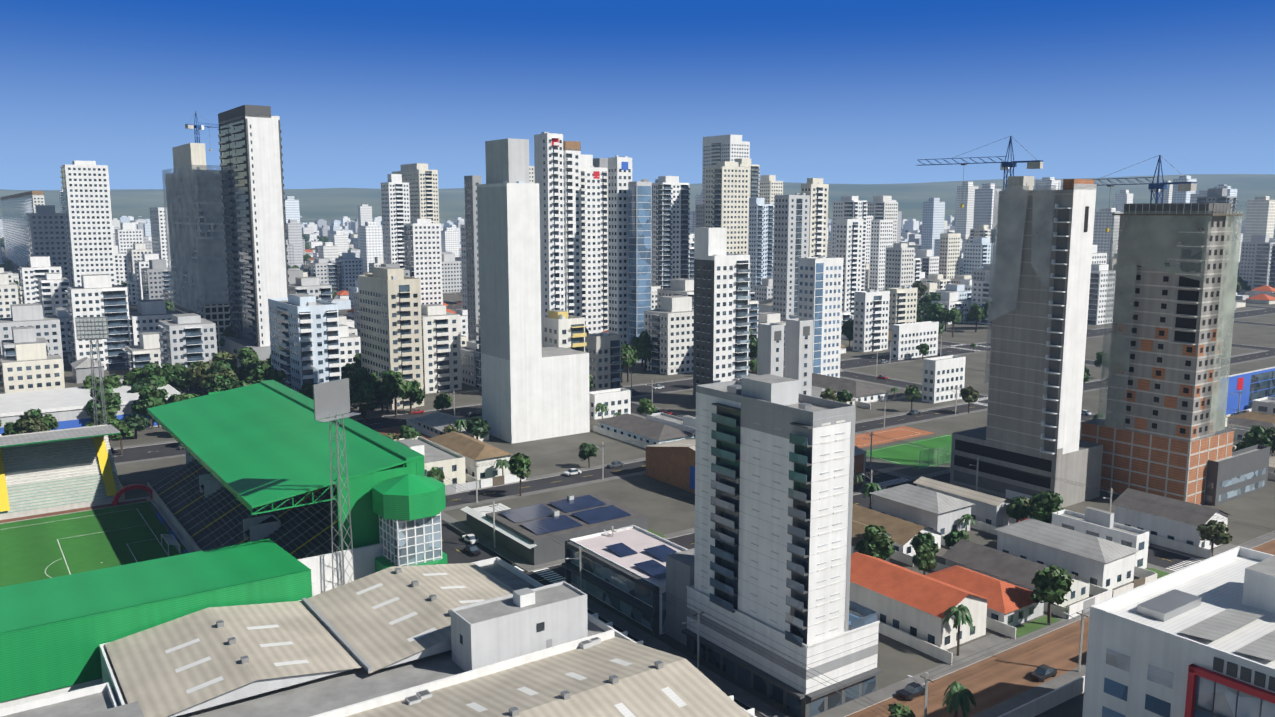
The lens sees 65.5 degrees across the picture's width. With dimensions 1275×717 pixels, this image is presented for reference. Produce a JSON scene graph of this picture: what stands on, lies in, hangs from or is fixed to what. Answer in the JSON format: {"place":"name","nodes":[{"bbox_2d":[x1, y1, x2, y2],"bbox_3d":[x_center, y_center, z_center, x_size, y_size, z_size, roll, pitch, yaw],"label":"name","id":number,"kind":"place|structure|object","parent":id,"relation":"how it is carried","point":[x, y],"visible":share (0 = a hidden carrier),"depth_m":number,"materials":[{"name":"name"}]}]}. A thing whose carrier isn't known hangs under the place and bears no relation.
{"place":"outdoors","nodes":[
{"label":"outdoors","id":0,"kind":"place"},
{"bbox_2d":[0,240,1274,716],"bbox_3d":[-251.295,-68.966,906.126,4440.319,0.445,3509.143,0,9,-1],"label":"pavement","id":1,"kind":"structure","parent":0,"point":[658,500],"depth_m":246.72,"materials":[{"name":"grey concrete"}]},
{"bbox_2d":[0,496,191,586],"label":"soccer field","id":2,"kind":"structure","parent":1,"relation":"on","point":[45,545],"depth_m":198.84,"materials":[{"name":"plant"}]},
{"bbox_2d":[112,484,152,504],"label":"arch","id":3,"kind":"structure","parent":2,"relation":"on","point":[117,496],"depth_m":224.00,"materials":[{"name":"red plastic"}]},
{"bbox_2d":[85,385,122,417],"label":"tree","id":4,"kind":"object","parent":1,"relation":"on","point":[112,399],"visible":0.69,"depth_m":291.02,"materials":[{"name":"green plant"}]},
{"bbox_2d":[123,414,149,438],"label":"tree","id":5,"kind":"object","parent":1,"relation":"on","point":[135,422],"visible":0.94,"depth_m":285.86,"materials":[{"name":"green plant"}]},
{"bbox_2d":[131,384,167,428],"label":"tree","id":6,"kind":"object","parent":1,"relation":"on","point":[151,396],"visible":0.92,"depth_m":296.43,"materials":[{"name":"green plant"}]},
{"bbox_2d":[133,362,169,386],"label":"tree","id":7,"kind":"object","parent":1,"relation":"on","point":[153,373],"visible":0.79,"depth_m":328.04,"materials":[{"name":"green plant"}]},
{"bbox_2d":[162,363,189,387],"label":"tree","id":8,"kind":"object","parent":1,"relation":"on","point":[178,374],"visible":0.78,"depth_m":333.26,"materials":[{"name":"green plant"}]},
{"bbox_2d":[186,361,210,395],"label":"tree","id":9,"kind":"object","parent":1,"relation":"on","point":[197,372],"visible":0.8,"depth_m":333.95,"materials":[{"name":"green plant"}]},
{"bbox_2d":[237,346,261,365],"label":"tree","id":10,"kind":"object","parent":1,"relation":"on","point":[245,355],"visible":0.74,"depth_m":375.28,"materials":[{"name":"green plant"}]},
{"bbox_2d":[218,105,289,366],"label":"tower","id":11,"kind":"structure","parent":1,"relation":"on","point":[252,178],"depth_m":393.28,"materials":[{"name":"white paint"}]},
{"bbox_2d":[251,363,286,383],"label":"tree","id":12,"kind":"object","parent":1,"relation":"on","point":[261,372],"visible":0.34,"depth_m":315.14,"materials":[{"name":"green plant"}]},
{"bbox_2d":[268,293,341,391],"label":"apartment building","id":13,"kind":"structure","parent":1,"relation":"on","point":[304,338],"depth_m":324.11,"materials":[{"name":"paint"}]},
{"bbox_2d":[349,367,378,417],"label":"tree","id":14,"kind":"object","parent":1,"relation":"on","point":[360,376],"visible":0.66,"depth_m":313.87,"materials":[{"name":"green plant"}]},
{"bbox_2d":[353,385,377,421],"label":"tree","id":15,"kind":"object","parent":1,"relation":"on","point":[363,394],"visible":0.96,"depth_m":307.87,"materials":[{"name":"green plant"}]},
{"bbox_2d":[358,267,423,409],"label":"apartment building","id":16,"kind":"structure","parent":1,"relation":"on","point":[390,318],"depth_m":330.82,"materials":[{"name":"beige paint"}]},
{"bbox_2d":[378,369,411,416],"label":"tree","id":17,"kind":"object","parent":1,"relation":"on","point":[395,384],"visible":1,"depth_m":314.60,"materials":[{"name":"green plant"}]},
{"bbox_2d":[402,379,424,414],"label":"tree","id":18,"kind":"object","parent":1,"relation":"on","point":[415,391],"visible":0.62,"depth_m":320.17,"materials":[{"name":"green plant"}]},
{"bbox_2d":[392,163,438,222],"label":"tower","id":19,"kind":"structure","parent":1,"relation":"on","point":[421,179],"depth_m":743.14,"materials":[{"name":"beige paint"}]},
{"bbox_2d":[433,392,451,412],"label":"tree","id":20,"kind":"object","parent":1,"relation":"on","point":[443,400],"visible":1,"depth_m":308.39,"materials":[{"name":"green plant"}]},
{"bbox_2d":[464,417,490,438],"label":"tree","id":21,"kind":"object","parent":1,"relation":"on","point":[480,427],"visible":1,"depth_m":276.33,"materials":[{"name":"green plant"}]},
{"bbox_2d":[508,453,530,495],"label":"tree","id":22,"kind":"object","parent":1,"relation":"on","point":[519,464],"visible":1,"depth_m":227.21,"materials":[{"name":"green plant"}]},
{"bbox_2d":[534,132,564,346],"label":"tower","id":23,"kind":"structure","parent":1,"relation":"on","point":[548,161],"depth_m":425.97,"materials":[{"name":"white paint"}]},
{"bbox_2d":[563,141,581,316],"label":"tower","id":24,"kind":"structure","parent":1,"relation":"on","point":[572,222],"depth_m":434.95,"materials":[{"name":"white paint"}]},
{"bbox_2d":[578,443,597,467],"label":"tree","id":25,"kind":"object","parent":1,"relation":"on","point":[587,452],"visible":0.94,"depth_m":253.55,"materials":[{"name":"green plant"}]},
{"bbox_2d":[581,154,607,333],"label":"tower","id":26,"kind":"structure","parent":1,"relation":"on","point":[594,214],"depth_m":485.86,"materials":[{"name":"white paint"}]},
{"bbox_2d":[0,158,1274,393],"bbox_3d":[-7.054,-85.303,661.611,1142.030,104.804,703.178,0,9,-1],"label":"city buildings","id":27,"kind":"structure","parent":1,"relation":"on","point":[80,264],"depth_m":573.68,"materials":[{"name":"paint"}]},
{"bbox_2d":[631,331,652,370],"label":"tree","id":28,"kind":"object","parent":1,"relation":"on","point":[641,339],"visible":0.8,"depth_m":405.72,"materials":[{"name":"green plant"}]},
{"bbox_2d":[693,227,750,402],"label":"tower","id":29,"kind":"structure","parent":1,"relation":"on","point":[722,314],"depth_m":333.27,"materials":[{"name":"white paint"}]},
{"bbox_2d":[702,134,749,203],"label":"tower","id":30,"kind":"structure","parent":1,"relation":"on","point":[727,148],"depth_m":822.76,"materials":[{"name":"white paint"}]},
{"bbox_2d":[347,336,1274,716],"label":"utility poles","id":31,"kind":"object","parent":1,"relation":"on","point":[927,680],"visible":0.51,"depth_m":185.73,"materials":[{"name":"concrete"}]},
{"bbox_2d":[801,178,828,256],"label":"tower","id":32,"kind":"structure","parent":1,"relation":"on","point":[816,189],"depth_m":534.95,"materials":[{"name":"beige paint"}]},
{"bbox_2d":[835,217,863,315],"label":"tower","id":33,"kind":"structure","parent":1,"relation":"on","point":[849,242],"depth_m":614.09,"materials":[{"name":"white paint"}]},
{"bbox_2d":[855,533,889,560],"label":"tree","id":34,"kind":"object","parent":1,"relation":"on","point":[880,554],"visible":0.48,"depth_m":178.41,"materials":[{"name":"green plant"}]},
{"bbox_2d":[862,524,894,556],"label":"tree","id":35,"kind":"object","parent":1,"relation":"on","point":[877,534],"visible":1,"depth_m":177.45,"materials":[{"name":"green plant"}]},
{"bbox_2d":[888,703,915,716],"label":"tree","id":36,"kind":"object","parent":1,"relation":"on","point":[902,710],"visible":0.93,"depth_m":118.94,"materials":[{"name":"green plant"}]},
{"bbox_2d":[855,426,951,469],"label":"sports club courts","id":37,"kind":"object","parent":1,"relation":"on","point":[902,454],"visible":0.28,"depth_m":276.82,"materials":[{"name":"green plant"}]},
{"bbox_2d":[909,532,938,553],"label":"tree","id":38,"kind":"object","parent":1,"relation":"on","point":[926,538],"visible":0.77,"depth_m":183.21,"materials":[{"name":"green plant"}]},
{"bbox_2d":[912,544,936,574],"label":"tree","id":39,"kind":"object","parent":1,"relation":"on","point":[924,559],"visible":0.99,"depth_m":173.67,"materials":[{"name":"green plant"}]},
{"bbox_2d":[924,302,947,321],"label":"tree","id":40,"kind":"object","parent":1,"relation":"on","point":[940,310],"visible":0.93,"depth_m":521.52,"materials":[{"name":"green plant"}]},
{"bbox_2d":[942,307,961,336],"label":"tree","id":41,"kind":"object","parent":1,"relation":"on","point":[953,315],"visible":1,"depth_m":513.79,"materials":[{"name":"green plant"}]},
{"bbox_2d":[943,529,969,546],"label":"tree","id":42,"kind":"object","parent":1,"relation":"on","point":[953,538],"visible":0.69,"depth_m":186.06,"materials":[{"name":"green plant"}]},
{"bbox_2d":[943,604,973,655],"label":"palm","id":43,"kind":"object","parent":1,"relation":"on","point":[959,612],"visible":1,"depth_m":146.08,"materials":[{"name":"green plant"}]},
{"bbox_2d":[942,681,975,716],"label":"palm","id":44,"kind":"object","parent":1,"relation":"on","point":[957,694],"visible":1,"depth_m":123.45,"materials":[{"name":"green plant"}]},
{"bbox_2d":[960,386,979,412],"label":"tree","id":45,"kind":"object","parent":1,"relation":"on","point":[969,395],"visible":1,"depth_m":321.87,"materials":[{"name":"green plant"}]},
{"bbox_2d":[1006,497,1029,522],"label":"tree","id":46,"kind":"object","parent":1,"relation":"on","point":[1017,512],"visible":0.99,"depth_m":202.23,"materials":[{"name":"green plant"}]},
{"bbox_2d":[1029,490,1063,523],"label":"tree","id":47,"kind":"object","parent":1,"relation":"on","point":[1044,506],"visible":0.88,"depth_m":196.33,"materials":[{"name":"green plant"}]},
{"bbox_2d":[1029,564,1073,624],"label":"tree","id":48,"kind":"object","parent":1,"relation":"on","point":[1052,583],"visible":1,"depth_m":156.48,"materials":[{"name":"green plant"}]},
{"bbox_2d":[1196,520,1232,556],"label":"tree","id":49,"kind":"object","parent":1,"relation":"on","point":[1216,532],"visible":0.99,"depth_m":186.57,"materials":[{"name":"green plant"}]},
{"bbox_2d":[1242,425,1271,450],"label":"tree","id":50,"kind":"object","parent":1,"relation":"on","point":[1256,435],"visible":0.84,"depth_m":253.78,"materials":[{"name":"green plant"}]},
{"bbox_2d":[0,174,1274,228],"bbox_3d":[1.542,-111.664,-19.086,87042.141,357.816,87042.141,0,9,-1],"label":"ground","id":51,"kind":"structure","parent":0,"point":[329,204],"depth_m":5499.55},
{"bbox_2d":[0,191,44,265],"bbox_3d":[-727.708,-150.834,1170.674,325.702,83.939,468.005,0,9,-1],"label":"tower","id":52,"kind":"structure","parent":51,"relation":"on","point":[15,208],"depth_m":1136.48,"materials":[{"name":"glass"}]},
{"bbox_2d":[0,424,124,518],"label":"stadium stand","id":53,"kind":"object","parent":51,"relation":"on","point":[51,470],"visible":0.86,"depth_m":225.70,"materials":[{"name":"concrete"}]},
{"bbox_2d":[0,383,179,435],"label":"warehouse","id":54,"kind":"structure","parent":51,"relation":"on","point":[65,407],"depth_m":299.35,"materials":[{"name":"paint"}]},
{"bbox_2d":[75,317,110,439],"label":"floodlight mast","id":55,"kind":"object","parent":51,"relation":"on","point":[91,328],"visible":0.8,"depth_m":249.20,"materials":[{"name":"metal"}]},
{"bbox_2d":[0,538,314,707],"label":"stadium roof","id":56,"kind":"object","parent":51,"relation":"on","point":[55,632],"visible":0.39,"depth_m":136.96,"materials":[{"name":"green paint"}]},
{"bbox_2d":[150,207,170,267],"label":"tower","id":57,"kind":"structure","parent":51,"relation":"on","point":[159,230],"depth_m":772.11,"materials":[{"name":"white paint"}]},
{"bbox_2d":[166,143,230,352],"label":"building under construction","id":58,"kind":"structure","parent":51,"relation":"on","point":[205,226],"depth_m":437.93,"materials":[{"name":"beige paint"}]},
{"bbox_2d":[162,165,227,311],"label":"tower nets","id":59,"kind":"object","parent":58,"relation":"attached to","point":[211,278],"visible":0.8,"depth_m":434.23,"materials":[{"name":"grey"}]},
{"bbox_2d":[147,380,424,559],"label":"stadium end stand","id":60,"kind":"object","parent":51,"relation":"on","point":[200,507],"visible":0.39,"depth_m":187.01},
{"bbox_2d":[147,383,423,514],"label":"stadium roof","id":61,"kind":"structure","parent":60,"relation":"attached to","point":[251,447],"depth_m":187.55,"materials":[{"name":"green metal"}]},
{"bbox_2d":[313,378,360,588],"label":"floodlight mast","id":62,"kind":"object","parent":51,"relation":"on","point":[331,399],"visible":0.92,"depth_m":157.47,"materials":[{"name":"metal"}]},
{"bbox_2d":[298,474,446,594],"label":"stadium entrance tower","id":63,"kind":"structure","parent":51,"relation":"on","point":[408,508],"depth_m":161.62,"materials":[{"name":"green glass"}]},
{"bbox_2d":[0,557,756,716],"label":"warehouse","id":64,"kind":"structure","parent":51,"relation":"on","point":[495,637],"depth_m":124.27,"materials":[{"name":"paint"}]},
{"bbox_2d":[464,175,480,340],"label":"tower","id":65,"kind":"structure","parent":51,"relation":"on","point":[471,182],"depth_m":427.41,"materials":[{"name":"grey paint"}]},
{"bbox_2d":[477,138,589,443],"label":"high-rise building","id":66,"kind":"structure","parent":51,"relation":"on","point":[533,389],"depth_m":281.52,"materials":[{"name":"white paint"}]},
{"bbox_2d":[393,412,695,493],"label":"house block","id":67,"kind":"structure","parent":51,"relation":"on","point":[454,456],"depth_m":256.94,"materials":[{"name":"paint"}]},
{"bbox_2d":[461,493,665,564],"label":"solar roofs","id":68,"kind":"structure","parent":51,"relation":"on","point":[570,516],"depth_m":196.40,"materials":[{"name":"paint"}]},
{"bbox_2d":[543,310,586,351],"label":"small building","id":69,"kind":"structure","parent":51,"relation":"on","point":[562,328],"depth_m":306.92,"materials":[{"name":"white paint"}]},
{"bbox_2d":[585,332,621,391],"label":"small building","id":70,"kind":"structure","parent":51,"relation":"on","point":[603,349],"depth_m":349.03,"materials":[{"name":"concrete"}]},
{"bbox_2d":[589,388,630,418],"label":"small building","id":71,"kind":"structure","parent":51,"relation":"on","point":[618,400],"depth_m":317.36,"materials":[{"name":"white paint"}]},
{"bbox_2d":[608,156,631,346],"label":"tower","id":72,"kind":"structure","parent":51,"relation":"on","point":[619,173],"depth_m":433.06,"materials":[{"name":"white paint"}]},
{"bbox_2d":[562,525,694,645],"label":"commercial building","id":73,"kind":"structure","parent":51,"relation":"on","point":[663,565],"depth_m":163.01,"materials":[{"name":"grey paint"}]},
{"bbox_2d":[0,176,1274,281],"bbox_3d":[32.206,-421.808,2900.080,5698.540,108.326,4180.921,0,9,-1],"label":"city buildings","id":74,"kind":"structure","parent":51,"relation":"on","point":[980,207],"depth_m":1215.96,"materials":[{"name":"white concrete"}]},
{"bbox_2d":[0,226,1274,382],"bbox_3d":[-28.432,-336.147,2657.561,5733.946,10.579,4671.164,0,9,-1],"label":"low city houses","id":75,"kind":"structure","parent":51,"relation":"on","point":[81,368],"depth_m":636.67,"materials":[{"name":"paint"}]},
{"bbox_2d":[628,179,651,361],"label":"glass skyscraper","id":76,"kind":"structure","parent":51,"relation":"on","point":[640,226],"depth_m":428.01,"materials":[{"name":"glass"}]},
{"bbox_2d":[646,438,867,492],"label":"warehouse","id":77,"kind":"structure","parent":51,"relation":"on","point":[672,463],"depth_m":239.25,"materials":[{"name":"brown brick"}]},
{"bbox_2d":[757,323,783,376],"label":"building","id":78,"kind":"structure","parent":51,"relation":"on","point":[770,355],"depth_m":309.19,"materials":[{"name":"paint"}]},
{"bbox_2d":[682,374,882,716],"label":"residential tower","id":79,"kind":"structure","parent":51,"relation":"on","point":[774,465],"depth_m":132.41,"materials":[{"name":"white paint"}]},
{"bbox_2d":[772,193,809,320],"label":"tower","id":80,"kind":"structure","parent":51,"relation":"on","point":[791,228],"depth_m":519.09,"materials":[{"name":"paint"}]},
{"bbox_2d":[784,318,812,395],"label":"building","id":81,"kind":"structure","parent":51,"relation":"on","point":[798,346],"depth_m":317.51,"materials":[{"name":"paint"}]},
{"bbox_2d":[748,368,888,408],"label":"building","id":82,"kind":"structure","parent":51,"relation":"on","point":[862,393],"depth_m":344.62,"materials":[{"name":"beige paint"}]},
{"bbox_2d":[797,256,842,377],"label":"tower","id":83,"kind":"structure","parent":51,"relation":"on","point":[820,283],"depth_m":382.97,"materials":[{"name":"white paint"}]},
{"bbox_2d":[853,289,889,351],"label":"building","id":84,"kind":"structure","parent":51,"relation":"on","point":[871,319],"depth_m":464.57,"materials":[{"name":"white paint"}]},
{"bbox_2d":[869,220,893,289],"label":"tower","id":85,"kind":"structure","parent":51,"relation":"on","point":[881,236],"depth_m":778.82,"materials":[{"name":"white paint"}]},
{"bbox_2d":[888,285,917,330],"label":"building","id":86,"kind":"structure","parent":51,"relation":"on","point":[903,305],"depth_m":509.96,"materials":[{"name":"beige paint"}]},
{"bbox_2d":[891,321,938,359],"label":"building","id":87,"kind":"structure","parent":51,"relation":"on","point":[926,331],"depth_m":443.75,"materials":[{"name":"white paint"}]},
{"bbox_2d":[922,355,965,402],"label":"building","id":88,"kind":"structure","parent":51,"relation":"on","point":[944,373],"depth_m":342.33,"materials":[{"name":"white paint"}]},
{"bbox_2d":[939,233,960,278],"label":"tower","id":89,"kind":"structure","parent":51,"relation":"on","point":[949,255],"depth_m":779.67,"materials":[{"name":"beige paint"}]},
{"bbox_2d":[849,476,1170,664],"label":"house block","id":90,"kind":"structure","parent":51,"relation":"on","point":[1099,554],"depth_m":173.43,"materials":[{"name":"white paint"}]},
{"bbox_2d":[950,176,1102,506],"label":"building","id":91,"kind":"structure","parent":51,"relation":"on","point":[1039,281],"depth_m":219.75,"materials":[{"name":"white paint"}]},
{"bbox_2d":[918,136,1042,206],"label":"crane","id":92,"kind":"object","parent":91,"relation":"on","point":[1032,164],"visible":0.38,"depth_m":243.79,"materials":[{"name":"white paint"}]},
{"bbox_2d":[998,676,1084,716],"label":"yard wall","id":93,"kind":"structure","parent":51,"relation":"on","point":[1049,700],"depth_m":131.39,"materials":[{"name":"white paint"}]},
{"bbox_2d":[1079,203,1242,504],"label":"building under construction","id":94,"kind":"structure","parent":51,"relation":"on","point":[1159,429],"depth_m":220.16,"materials":[{"name":"concrete"}]},
{"bbox_2d":[1093,155,1196,231],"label":"crane","id":95,"kind":"object","parent":94,"relation":"on","point":[1182,186],"visible":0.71,"depth_m":222.26,"materials":[{"name":"white paint"}]},
{"bbox_2d":[1082,546,1274,716],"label":"hotel building","id":96,"kind":"structure","parent":51,"relation":"on","point":[1196,639],"depth_m":104.95,"materials":[{"name":"white paint"}]},
{"bbox_2d":[1112,417,1274,558],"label":"house block","id":97,"kind":"structure","parent":51,"relation":"on","point":[1169,526],"depth_m":196.64,"materials":[{"name":"white paint"}]},
{"bbox_2d":[1204,445,1269,505],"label":"dark grey building","id":98,"kind":"structure","parent":51,"relation":"on","point":[1240,473],"depth_m":227.15,"materials":[{"name":"paint"}]},
{"bbox_2d":[1226,397,1274,429],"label":"building","id":99,"kind":"structure","parent":51,"relation":"on","point":[1264,405],"depth_m":299.65,"materials":[{"name":"beige paint"}]},
{"bbox_2d":[0,0,1274,189],"label":"sky","id":100,"kind":"structure","parent":0,"point":[834,91],"materials":[{"name":"blue"}]},
{"bbox_2d":[1,251,1274,716],"bbox_3d":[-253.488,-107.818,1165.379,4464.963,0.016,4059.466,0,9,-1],"label":"roads","id":101,"kind":"structure","parent":0,"point":[993,681],"depth_m":198.67,"materials":[{"name":"grey asphalt"}]},
{"bbox_2d":[16,416,48,433],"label":"tree","id":102,"kind":"object","parent":101,"relation":"on","point":[31,424],"visible":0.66,"depth_m":260.39,"materials":[{"name":"green plant"}]},
{"bbox_2d":[107,419,133,454],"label":"tree","id":103,"kind":"object","parent":101,"relation":"on","point":[122,427],"visible":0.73,"depth_m":266.76,"materials":[{"name":"green plant"}]},
{"bbox_2d":[898,682,924,700],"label":"car","id":104,"kind":"object","parent":101,"relation":"on","point":[910,691],"visible":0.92,"depth_m":134.93,"materials":[{"name":"grey metal"}]},
{"bbox_2d":[1030,664,1056,681],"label":"car","id":105,"kind":"object","parent":101,"relation":"on","point":[1042,672],"visible":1,"depth_m":140.27,"materials":[{"name":"grey metal"}]},
{"bbox_2d":[1220,367,1274,414],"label":"blue store","id":106,"kind":"structure","parent":101,"relation":"on","point":[1254,380],"depth_m":327.47,"materials":[{"name":"paint"}]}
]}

